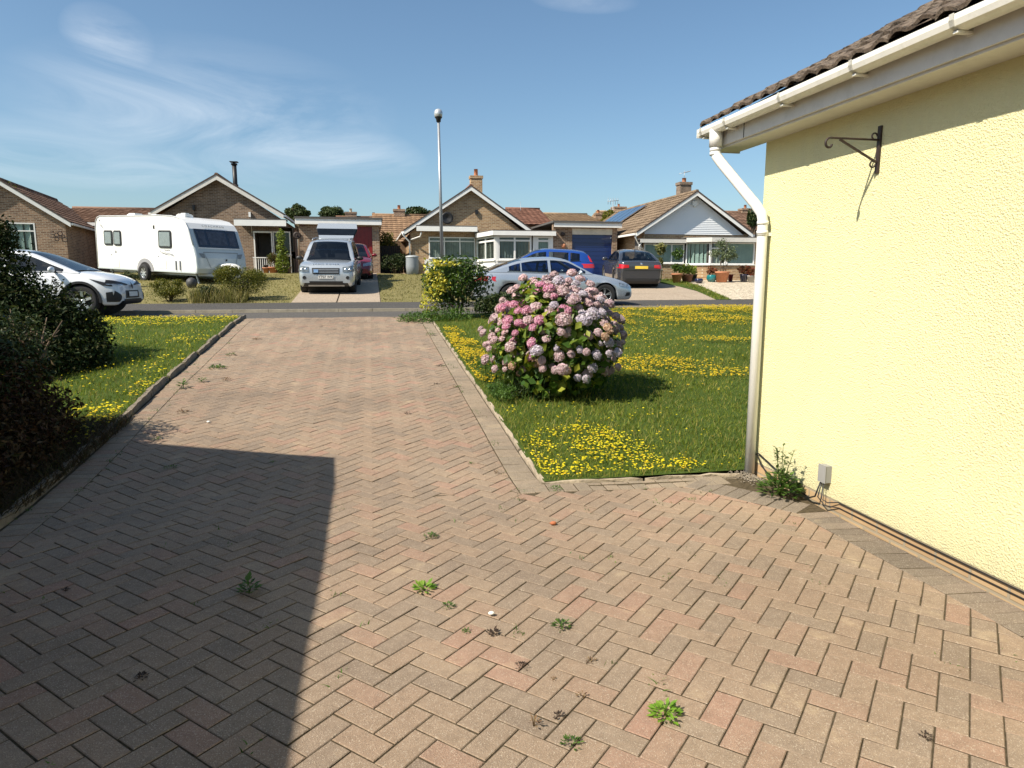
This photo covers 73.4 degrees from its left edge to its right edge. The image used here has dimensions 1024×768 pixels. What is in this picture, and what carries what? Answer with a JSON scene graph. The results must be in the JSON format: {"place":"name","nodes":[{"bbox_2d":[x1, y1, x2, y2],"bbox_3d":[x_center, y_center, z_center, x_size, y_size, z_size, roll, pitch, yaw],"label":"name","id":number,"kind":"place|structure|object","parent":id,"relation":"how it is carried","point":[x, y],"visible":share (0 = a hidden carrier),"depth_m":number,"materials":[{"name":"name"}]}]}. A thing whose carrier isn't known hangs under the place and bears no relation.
{"place":"outdoors","nodes":[
{"label":"outdoors","id":0,"kind":"place"},
{"bbox_2d":[0,314,239,508],"bbox_3d":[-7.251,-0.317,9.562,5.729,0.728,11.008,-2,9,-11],"label":"lawn grass","id":1,"kind":"structure","parent":0,"point":[135,355],"depth_m":9.62,"materials":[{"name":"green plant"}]},
{"bbox_2d":[10,470,64,517],"bbox_3d":[-3.373,0.815,4.904,0.060,0.183,0.833,-4,13,-12],"label":"edging stone","id":2,"kind":"object","parent":1,"relation":"on","point":[22,510],"visible":0.34,"depth_m":4.81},
{"bbox_2d":[0,302,89,497],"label":"brown shrub","id":3,"kind":"object","parent":1,"relation":"on","point":[23,407],"visible":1,"depth_m":5.47,"materials":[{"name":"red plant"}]},
{"bbox_2d":[0,214,117,378],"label":"dark evergreen bush","id":4,"kind":"object","parent":1,"relation":"on","point":[77,344],"visible":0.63,"depth_m":9.15,"materials":[{"name":"green plant"}]},
{"bbox_2d":[0,408,140,517],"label":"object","id":5,"kind":"object","parent":1,"relation":"on","point":[15,491],"visible":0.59,"depth_m":5.42,"materials":[{"name":"green plant"}]},
{"bbox_2d":[48,314,236,444],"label":"yellow flowers","id":6,"kind":"object","parent":1,"relation":"on","point":[113,410],"visible":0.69,"depth_m":9.52,"materials":[{"name":"yellow plant"}]},
{"bbox_2d":[114,273,470,303],"bbox_3d":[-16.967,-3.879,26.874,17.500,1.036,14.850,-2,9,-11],"label":"dry lawn ground","id":7,"kind":"structure","parent":0,"point":[158,299],"depth_m":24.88,"materials":[{"name":"beige plant"}]},
{"bbox_2d":[147,278,187,300],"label":"clipped shrub","id":8,"kind":"object","parent":7,"relation":"on","point":[169,291],"visible":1,"depth_m":21.26,"materials":[{"name":"green plant"}]},
{"bbox_2d":[95,213,245,283],"bbox_3d":[-13.719,-5.554,28.079,7.649,2.700,2.400,8,11,29],"label":"touring caravan","id":9,"kind":"object","parent":7,"relation":"on","point":[145,247],"visible":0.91,"depth_m":27.12,"materials":[{"name":"white plastic"}]},
{"bbox_2d":[103,230,112,244],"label":"window","id":10,"kind":"structure","parent":9,"relation":"in","point":[108,234],"depth_m":28.48,"materials":[{"name":"grey glass"}]},
{"bbox_2d":[113,230,121,245],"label":"window","id":11,"kind":"structure","parent":9,"relation":"in","point":[117,240],"depth_m":28.17,"materials":[{"name":"grey glass"}]},
{"bbox_2d":[158,230,171,247],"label":"window","id":12,"kind":"structure","parent":9,"relation":"in","point":[164,236],"depth_m":26.63,"materials":[{"name":"grey glass"}]},
{"bbox_2d":[193,229,238,248],"bbox_3d":[-11.515,-5.667,26.852,0.253,0.694,1.860,5,10,30],"label":"front window","id":13,"kind":"structure","parent":9,"relation":"in","point":[205,237],"depth_m":26.81,"materials":[{"name":"blue glass"}]},
{"bbox_2d":[193,284,223,296],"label":"clipped shrub","id":14,"kind":"object","parent":7,"relation":"on","point":[203,287],"visible":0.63,"depth_m":21.55,"materials":[{"name":"green plant"}]},
{"bbox_2d":[183,283,252,302],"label":"dry weeds","id":15,"kind":"object","parent":7,"relation":"on","point":[226,297],"visible":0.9,"depth_m":21.34,"materials":[{"name":"green plant"}]},
{"bbox_2d":[211,264,269,296],"bbox_3d":[-8.695,-3.262,22.124,1.863,1.194,1.508,-2,9,-11],"label":"clipped shrub","id":16,"kind":"object","parent":7,"relation":"on","point":[227,273],"visible":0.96,"depth_m":21.79,"materials":[{"name":"green plant"}]},
{"bbox_2d":[266,252,277,272],"bbox_3d":[-11.662,-5.875,33.493,0.642,1.105,0.750,-8,12,-40],"label":"plant pot","id":17,"kind":"object","parent":7,"relation":"on","point":[271,256],"visible":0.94,"depth_m":33.36,"materials":[{"name":"ceramic"}]},
{"bbox_2d":[274,228,289,273],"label":"climbing plant","id":18,"kind":"object","parent":7,"relation":"on","point":[282,254],"visible":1,"depth_m":32.76,"materials":[{"name":"green plant"}]},
{"bbox_2d":[98,311,492,318],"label":"road","id":19,"kind":"structure","parent":0,"point":[321,314],"depth_m":17.59,"materials":[{"name":"grey asphalt"}]},
{"bbox_2d":[0,250,143,315],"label":"parked crossover","id":20,"kind":"object","parent":19,"relation":"on","point":[112,293],"visible":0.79,"depth_m":15.98,"materials":[{"name":"white paint"}]},
{"bbox_2d":[0,251,101,272],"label":"window glass","id":21,"kind":"structure","parent":20,"relation":"in","point":[41,265],"depth_m":16.06,"materials":[{"name":"black glass"}]},
{"bbox_2d":[291,273,379,302],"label":"neighbour driveway","id":22,"kind":"structure","parent":0,"point":[367,290],"depth_m":23.39,"materials":[{"name":"concrete"}]},
{"bbox_2d":[296,223,362,292],"bbox_3d":[-6.751,-4.792,25.882,2.375,2.369,5.321,-1,14,-9],"label":"parked suv","id":23,"kind":"object","parent":22,"relation":"on","point":[331,262],"visible":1,"depth_m":24.52,"materials":[{"name":"silver metal"}]},
{"bbox_2d":[355,243,376,278],"bbox_3d":[-7.097,-5.506,30.675,2.137,1.541,4.064,-2,13,-11],"label":"parked hatchback","id":24,"kind":"object","parent":22,"relation":"on","point":[366,261],"visible":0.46,"depth_m":29.54,"materials":[{"name":"red paint"}]},
{"bbox_2d":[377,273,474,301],"bbox_3d":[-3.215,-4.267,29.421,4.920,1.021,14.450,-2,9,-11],"label":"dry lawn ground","id":25,"kind":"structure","parent":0,"point":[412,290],"depth_m":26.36,"materials":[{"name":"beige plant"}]},
{"bbox_2d":[380,253,405,273],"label":"hedge","id":26,"kind":"object","parent":25,"relation":"on","point":[397,262],"visible":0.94,"depth_m":34.22,"materials":[{"name":"green plant"}]},
{"bbox_2d":[405,255,418,274],"bbox_3d":[-4.862,-5.744,33.527,0.640,1.050,0.640,-2,9,-11],"label":"water butt","id":27,"kind":"object","parent":25,"relation":"on","point":[412,265],"visible":0.82,"depth_m":33.28,"materials":[{"name":"grey plastic"}]},
{"bbox_2d":[121,300,752,310],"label":"footway","id":28,"kind":"structure","parent":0,"point":[245,306],"depth_m":20.53,"materials":[{"name":"concrete"}]},
{"bbox_2d":[467,257,631,304],"bbox_3d":[1.133,-3.190,21.398,4.954,1.514,2.300,-2,11,-11],"label":"parked saloon","id":29,"kind":"object","parent":28,"relation":"on","point":[506,274],"visible":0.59,"depth_m":20.55,"materials":[{"name":"silver metal"}]},
{"bbox_2d":[485,258,584,272],"bbox_3d":[0.739,-3.659,21.230,3.134,0.471,1.697,-2,11,-11],"label":"window glass","id":30,"kind":"structure","parent":29,"relation":"in","point":[531,266],"depth_m":20.53,"materials":[{"name":"blue"}]},
{"bbox_2d":[0,0,931,243],"label":"sky","id":31,"kind":"structure","parent":0,"point":[559,106],"materials":[{"name":"blue"}]},
{"bbox_2d":[0,316,1023,767],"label":"driveway paving","id":32,"kind":"structure","parent":0,"point":[286,384],"depth_m":3.28,"materials":[{"name":"brown brick"}]},
{"bbox_2d":[235,571,262,593],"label":"drive weed","id":33,"kind":"object","parent":32,"relation":"on","point":[248,576],"visible":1,"depth_m":3.40,"materials":[{"name":"green plant"}]},
{"bbox_2d":[412,577,436,592],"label":"drive weed","id":34,"kind":"object","parent":32,"relation":"on","point":[421,582],"visible":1,"depth_m":3.48,"materials":[{"name":"green plant"}]},
{"bbox_2d":[1,319,1016,764],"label":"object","id":35,"kind":"object","parent":32,"relation":"on","point":[343,509],"visible":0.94,"depth_m":3.98,"materials":[{"name":"green plant"}]},
{"bbox_2d":[646,698,683,725],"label":"drive weed","id":36,"kind":"object","parent":32,"relation":"on","point":[660,703],"visible":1,"depth_m":2.47,"materials":[{"name":"green plant"}]},
{"bbox_2d":[728,470,769,486],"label":"loose gravel","id":37,"kind":"structure","parent":32,"relation":"on","point":[748,477],"depth_m":5.37,"materials":[{"name":"grey gravel"}]},
{"bbox_2d":[755,443,804,498],"bbox_3d":[1.917,0.620,4.902,0.348,0.390,0.350,5,10,27],"label":"wall weed","id":38,"kind":"object","parent":32,"relation":"on","point":[779,482],"depth_m":4.91,"materials":[{"name":"green plant"}]},
{"bbox_2d":[337,276,752,481],"bbox_3d":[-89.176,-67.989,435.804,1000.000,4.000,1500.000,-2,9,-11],"label":"ground","id":39,"kind":"structure","parent":0,"point":[695,473],"depth_m":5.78,"materials":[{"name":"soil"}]},
{"bbox_2d":[0,509,14,528],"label":"edging stone","id":40,"kind":"object","parent":39,"relation":"on","point":[4,522],"visible":0.43,"depth_m":4.37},
{"bbox_2d":[0,178,97,268],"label":"bungalow","id":41,"kind":"object","parent":39,"relation":"on","point":[37,217],"visible":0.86,"depth_m":31.38,"materials":[{"name":"brown brick"}]},
{"bbox_2d":[8,222,36,250],"bbox_3d":[-22.246,-6.585,31.415,1.320,1.920,0.990,-3,9,-19],"label":"window","id":42,"kind":"structure","parent":41,"relation":"in","point":[27,234],"depth_m":31.13,"materials":[{"name":"white glass"}]},
{"bbox_2d":[71,206,152,272],"bbox_3d":[-22.852,-8.157,40.498,5.125,4.402,8.040,-2,9,-11],"label":"distant bungalow","id":43,"kind":"object","parent":39,"relation":"on","point":[88,215],"visible":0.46,"depth_m":39.12,"materials":[{"name":"brown tile"}]},
{"bbox_2d":[126,391,150,414],"bbox_3d":[-4.009,0.248,7.410,0.060,0.184,0.843,-3,13,-15],"label":"edging stone","id":44,"kind":"object","parent":39,"relation":"on","point":[142,399],"visible":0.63,"depth_m":7.38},
{"bbox_2d":[146,376,168,397],"bbox_3d":[-4.233,0.061,8.244,0.061,0.183,0.834,-10,14,-12],"label":"edging stone","id":45,"kind":"object","parent":39,"relation":"on","point":[157,386],"visible":0.62,"depth_m":8.15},
{"bbox_2d":[166,363,184,380],"bbox_3d":[-4.432,-0.130,9.082,0.061,0.182,0.833,-6,13,-12],"label":"edging stone","id":46,"kind":"object","parent":39,"relation":"on","point":[175,371],"visible":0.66,"depth_m":9.00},
{"bbox_2d":[148,161,382,272],"bbox_3d":[-12.937,-8.869,38.039,11.186,6.162,11.520,-2,9,-11],"label":"bungalow","id":47,"kind":"object","parent":39,"relation":"on","point":[216,196],"visible":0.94,"depth_m":34.27,"materials":[{"name":"brown brick"}]},
{"bbox_2d":[270,227,295,257],"bbox_3d":[-11.863,-7.278,35.599,1.103,1.601,0.990,-2,9,-11],"label":"window","id":48,"kind":"structure","parent":47,"relation":"in","point":[289,242],"depth_m":35.95,"materials":[{"name":"white plastic"}]},
{"bbox_2d":[271,251,295,272],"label":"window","id":49,"kind":"structure","parent":47,"relation":"in","point":[292,261],"depth_m":36.09,"materials":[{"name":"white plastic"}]},
{"bbox_2d":[353,227,372,256],"bbox_3d":[-8.043,-6.522,33.922,2.295,2.447,0.060,-2,9,-11],"label":"garage door","id":50,"kind":"structure","parent":47,"relation":"in","point":[363,235],"depth_m":33.93,"materials":[{"name":"red metal"}]},
{"bbox_2d":[380,246,400,273],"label":"side gate","id":51,"kind":"structure","parent":47,"relation":"attached to","point":[387,250],"depth_m":35.37,"materials":[{"name":"black wood"}]},
{"bbox_2d":[284,203,310,265],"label":"broadleaf tree","id":52,"kind":"object","parent":39,"relation":"on","point":[296,209],"visible":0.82,"depth_m":55.87,"materials":[{"name":"green plant"}]},
{"bbox_2d":[318,205,344,216],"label":"broadleaf tree","id":53,"kind":"object","parent":39,"relation":"on","point":[333,211],"visible":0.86,"depth_m":58.07,"materials":[{"name":"green plant"}]},
{"bbox_2d":[379,231,400,271],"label":"garden shrub","id":54,"kind":"object","parent":39,"relation":"on","point":[387,239],"visible":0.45,"depth_m":38.56,"materials":[{"name":"green plant"}]},
{"bbox_2d":[372,205,425,273],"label":"distant bungalow","id":55,"kind":"object","parent":39,"relation":"on","point":[398,221],"visible":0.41,"depth_m":47.29,"materials":[{"name":"orange tile"}]},
{"bbox_2d":[405,206,430,213],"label":"broadleaf tree","id":56,"kind":"object","parent":39,"relation":"on","point":[415,210],"visible":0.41,"depth_m":66.84,"materials":[{"name":"green plant"}]},
{"bbox_2d":[115,305,751,313],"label":"kerb","id":57,"kind":"structure","parent":39,"relation":"on","point":[258,310],"depth_m":18.66,"materials":[{"name":"concrete"}]},
{"bbox_2d":[394,305,473,322],"bbox_3d":[-1.671,-1.491,14.614,1.703,0.372,1.014,-4,9,-22],"label":"juniper","id":58,"kind":"object","parent":39,"relation":"on","point":[415,316],"visible":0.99,"depth_m":14.50,"materials":[{"name":"green plant"}]},
{"bbox_2d":[434,109,445,303],"bbox_3d":[-2.031,-4.908,19.627,0.241,5.619,0.241,-2,9,-11],"label":"street lamp","id":59,"kind":"object","parent":39,"relation":"on","point":[438,113],"visible":0.79,"depth_m":19.46,"materials":[{"name":"metal"}]},
{"bbox_2d":[419,252,493,318],"bbox_3d":[-1.232,-2.153,15.226,1.710,1.513,1.542,-2,9,-11],"label":"variegated shrub","id":60,"kind":"object","parent":39,"relation":"on","point":[444,280],"visible":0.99,"depth_m":14.88,"materials":[{"name":"green plant"}]},
{"bbox_2d":[443,326,503,381],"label":"yellow flowers","id":61,"kind":"object","parent":39,"relation":"on","point":[453,334],"visible":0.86,"depth_m":10.68,"materials":[{"name":"yellow plant"}]},
{"bbox_2d":[474,348,508,383],"bbox_3d":[-0.193,-0.212,8.668,0.551,0.511,0.953,-2,9,-11],"label":"weed clump","id":62,"kind":"object","parent":39,"relation":"on","point":[489,365],"visible":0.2,"depth_m":8.62,"materials":[{"name":"green plant"}]},
{"bbox_2d":[472,291,521,315],"bbox_3d":[-0.243,-1.701,14.828,1.101,0.643,1.143,6,10,32],"label":"dark shrub","id":63,"kind":"object","parent":39,"relation":"on","point":[490,303],"visible":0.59,"depth_m":14.65,"materials":[{"name":"green plant"}]},
{"bbox_2d":[486,380,518,400],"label":"weed clump","id":64,"kind":"object","parent":39,"relation":"on","point":[501,389],"visible":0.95,"depth_m":7.78,"materials":[{"name":"green plant"}]},
{"bbox_2d":[396,169,622,274],"bbox_3d":[-0.998,-8.855,38.842,10.672,5.889,12.500,-2,9,-11],"label":"bungalow","id":65,"kind":"object","parent":39,"relation":"on","point":[481,227],"visible":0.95,"depth_m":34.73,"materials":[{"name":"brown brick"}]},
{"bbox_2d":[428,237,474,258],"bbox_3d":[-3.155,-7.065,35.741,2.636,1.518,0.990,-2,9,-11],"label":"window","id":66,"kind":"structure","parent":65,"relation":"in","point":[451,245],"depth_m":35.41,"materials":[{"name":"grey glass"}]},
{"bbox_2d":[475,236,495,261],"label":"window","id":67,"kind":"structure","parent":65,"relation":"in","point":[486,240],"depth_m":34.26,"materials":[{"name":"white plastic"}]},
{"bbox_2d":[497,236,531,260],"bbox_3d":[0.126,-6.569,33.309,1.747,1.200,0.190,-2,9,-11],"label":"window","id":68,"kind":"structure","parent":65,"relation":"in","point":[509,247],"depth_m":33.32,"materials":[{"name":"white plastic"}]},
{"bbox_2d":[532,236,549,250],"bbox_3d":[1.444,-6.340,34.028,0.937,2.314,0.990,-2,9,-11],"label":"glazed door","id":69,"kind":"structure","parent":65,"relation":"in","point":[542,242],"depth_m":33.58,"materials":[{"name":"white plastic"}]},
{"bbox_2d":[572,235,611,274],"bbox_3d":[3.946,-6.368,34.210,2.074,2.075,0.060,-2,9,-11],"label":"garage door","id":70,"kind":"structure","parent":65,"relation":"in","point":[597,247],"depth_m":34.17,"materials":[{"name":"blue metal"}]},
{"bbox_2d":[500,422,520,452],"bbox_3d":[-0.016,0.527,6.527,0.040,0.132,0.880,-5,13,-11],"label":"edging stone","id":71,"kind":"object","parent":39,"relation":"on","point":[508,432],"visible":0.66,"depth_m":6.44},
{"bbox_2d":[505,207,550,249],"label":"distant bungalow","id":72,"kind":"object","parent":39,"relation":"on","point":[531,217],"visible":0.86,"depth_m":45.11,"materials":[{"name":"red tile"}]},
{"bbox_2d":[507,377,550,402],"bbox_3d":[0.226,0.059,7.866,0.678,0.350,0.494,1,9,7],"label":"weed clump","id":73,"kind":"object","parent":39,"relation":"on","point":[530,385],"visible":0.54,"depth_m":7.80,"materials":[{"name":"green plant"}]},
{"bbox_2d":[519,450,543,482],"bbox_3d":[0.164,0.722,5.666,0.042,0.133,0.880,-3,12,-12],"label":"edging stone","id":74,"kind":"object","parent":39,"relation":"on","point":[530,465],"visible":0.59,"depth_m":5.65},
{"bbox_2d":[478,269,627,397],"bbox_3d":[0.510,-0.591,8.126,1.800,1.525,1.798,-2,9,-11],"label":"hydrangea","id":75,"kind":"object","parent":39,"relation":"on","point":[557,329],"visible":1,"depth_m":7.66,"materials":[{"name":"pink plant"}]},
{"bbox_2d":[543,212,598,234],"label":"distant bungalow","id":76,"kind":"object","parent":39,"relation":"on","point":[551,216],"visible":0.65,"depth_m":53.10,"materials":[{"name":"tile"}]},
{"bbox_2d":[541,477,642,484],"bbox_3d":[0.618,0.796,5.304,0.800,0.133,0.042,-1,9,-8],"label":"edging stone","id":77,"kind":"object","parent":39,"relation":"on","point":[626,479],"visible":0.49,"depth_m":5.29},
{"bbox_2d":[475,304,752,392],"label":"yellow flowers","id":78,"kind":"object","parent":39,"relation":"on","point":[689,309],"visible":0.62,"depth_m":13.32,"materials":[{"name":"yellow plant"}]},
{"bbox_2d":[512,399,729,474],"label":"yellow flowers","id":79,"kind":"object","parent":39,"relation":"on","point":[595,457],"visible":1,"depth_m":5.90,"materials":[{"name":"yellow plant"}]},
{"bbox_2d":[603,171,756,279],"bbox_3d":[8.651,-8.442,37.798,8.124,5.872,12.270,-2,9,-11],"label":"bungalow","id":80,"kind":"object","parent":39,"relation":"on","point":[694,225],"visible":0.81,"depth_m":32.75,"materials":[{"name":"brown tile"}]},
{"bbox_2d":[635,240,685,263],"bbox_3d":[7.117,-6.241,32.932,2.263,1.354,0.990,-2,9,-11],"label":"window","id":81,"kind":"structure","parent":80,"relation":"in","point":[668,258],"depth_m":32.64,"materials":[{"name":"white plastic"}]},
{"bbox_2d":[684,242,713,265],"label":"window","id":82,"kind":"structure","parent":80,"relation":"in","point":[692,249],"depth_m":32.62,"materials":[{"name":"white plastic"}]},
{"bbox_2d":[699,242,727,265],"bbox_3d":[9.624,-6.211,32.779,1.034,1.457,0.990,-2,9,-11],"label":"window","id":83,"kind":"structure","parent":80,"relation":"in","point":[716,261],"depth_m":32.43,"materials":[{"name":"white plastic"}]},
{"bbox_2d":[721,243,754,265],"bbox_3d":[10.753,-6.246,33.004,1.688,1.457,0.990,-2,9,-11],"label":"window","id":84,"kind":"structure","parent":80,"relation":"in","point":[745,252],"depth_m":32.70,"materials":[{"name":"white plastic"}]},
{"bbox_2d":[645,473,741,480],"bbox_3d":[1.438,0.776,5.432,0.800,0.133,0.042,-1,9,-8],"label":"edging stone","id":85,"kind":"object","parent":39,"relation":"on","point":[723,475],"visible":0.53,"depth_m":5.41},
{"bbox_2d":[726,205,756,236],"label":"distant bungalow","id":86,"kind":"object","parent":39,"relation":"on","point":[740,215],"visible":0.16,"depth_m":53.32,"materials":[{"name":"brown tile"}]},
{"bbox_2d":[746,209,756,234],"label":"conifer","id":87,"kind":"object","parent":39,"relation":"on","point":[751,218],"visible":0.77,"depth_m":42.64,"materials":[{"name":"green plant"}]},
{"bbox_2d":[697,0,1023,610],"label":"rendered house","id":88,"kind":"structure","parent":39,"relation":"on","point":[886,377],"depth_m":3.90,"materials":[{"name":"yellow paint"}]},
{"bbox_2d":[817,463,831,483],"bbox_3d":[2.112,0.603,4.640,0.049,0.121,0.078,-2,9,-11],"label":"cable box","id":89,"kind":"object","parent":88,"relation":"attached to","point":[824,473],"visible":1,"depth_m":4.61,"materials":[{"name":"grey plastic"}]},
{"bbox_2d":[824,125,882,173],"bbox_3d":[2.005,-1.388,4.051,0.367,0.270,0.028,-2,9,-11],"label":"basket bracket","id":90,"kind":"object","parent":88,"relation":"attached to","point":[876,161],"visible":1,"depth_m":4.07,"materials":[{"name":"black metal"}]},
{"bbox_2d":[817,482,1023,599],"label":"black cable","id":91,"kind":"object","parent":88,"relation":"attached to","point":[920,548],"visible":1,"depth_m":3.85,"materials":[{"name":"plastic"}]},
{"bbox_2d":[821,483,1023,592],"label":"black cable","id":92,"kind":"object","parent":88,"relation":"attached to","point":[924,544],"visible":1,"depth_m":3.81,"materials":[{"name":"plastic"}]},
{"bbox_2d":[614,283,727,300],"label":"neighbour driveway","id":93,"kind":"structure","parent":0,"point":[660,291],"depth_m":25.70,"materials":[{"name":"concrete"}]},
{"bbox_2d":[491,248,594,273],"bbox_3d":[1.161,-4.829,28.432,4.400,1.541,2.137,1,14,0],"label":"parked hatchback","id":94,"kind":"object","parent":93,"relation":"on","point":[581,259],"visible":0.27,"depth_m":27.66,"materials":[{"name":"blue paint"}]},
{"bbox_2d":[602,249,661,286],"bbox_3d":[5.082,-5.051,29.581,2.227,1.554,4.712,0,13,-2],"label":"parked saloon","id":95,"kind":"object","parent":93,"relation":"on","point":[636,268],"visible":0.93,"depth_m":27.47,"materials":[{"name":"grey paint"}]},
{"bbox_2d":[608,251,655,260],"bbox_3d":[5.095,-5.432,29.134,1.627,0.471,2.907,0,13,-2],"label":"window glass","id":96,"kind":"structure","parent":95,"relation":"in","point":[630,255],"depth_m":28.10,"materials":[{"name":"black glass"}]},
{"bbox_2d":[660,278,730,299],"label":"verge ground","id":97,"kind":"structure","parent":0,"point":[663,281],"depth_m":28.26,"materials":[{"name":"green plant"}]},
{"bbox_2d":[654,242,666,279],"bbox_3d":[6.765,-5.580,31.396,0.582,1.818,0.629,-2,9,-11],"label":"plant pot","id":98,"kind":"object","parent":97,"relation":"on","point":[661,248],"visible":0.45,"depth_m":31.24,"materials":[{"name":"stone"}]},
{"bbox_2d":[670,247,683,282],"bbox_3d":[7.238,-5.210,30.191,0.600,1.613,0.626,7,11,40],"label":"plant pot","id":99,"kind":"object","parent":97,"relation":"on","point":[676,268],"visible":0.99,"depth_m":30.11,"materials":[{"name":"ceramic"}]},
{"bbox_2d":[681,279,753,298],"bbox_3d":[13.419,-4.326,30.492,13.490,0.749,9.950,-2,9,-11],"label":"gravel garden","id":100,"kind":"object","parent":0,"point":[735,289],"visible":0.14,"depth_m":27.86,"materials":[{"name":"beige gravel"}]},
{"bbox_2d":[679,263,696,281],"bbox_3d":[7.865,-4.959,30.794,0.991,0.888,0.822,-2,9,-11],"label":"plant pot","id":101,"kind":"object","parent":100,"relation":"on","point":[687,276],"visible":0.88,"depth_m":30.61,"materials":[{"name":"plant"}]},
{"bbox_2d":[706,266,717,281],"bbox_3d":[9.055,-4.962,31.118,0.533,0.782,0.501,3,9,19],"label":"plant pot","id":102,"kind":"object","parent":100,"relation":"on","point":[710,277],"visible":0.98,"depth_m":31.01,"materials":[{"name":"teal ceramic"}]},
{"bbox_2d":[709,238,737,281],"bbox_3d":[9.506,-5.546,30.926,1.438,2.043,0.860,-2,9,-11],"label":"potted shrub","id":103,"kind":"object","parent":100,"relation":"on","point":[722,276],"visible":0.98,"depth_m":30.81,"materials":[{"name":"plant"}]},
{"bbox_2d":[737,264,750,281],"bbox_3d":[10.583,-5.022,31.311,0.710,0.854,0.600,-2,9,-11],"label":"plant pot","id":104,"kind":"object","parent":100,"relation":"on","point":[744,275],"visible":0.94,"depth_m":31.22,"materials":[{"name":"grey ceramic"}]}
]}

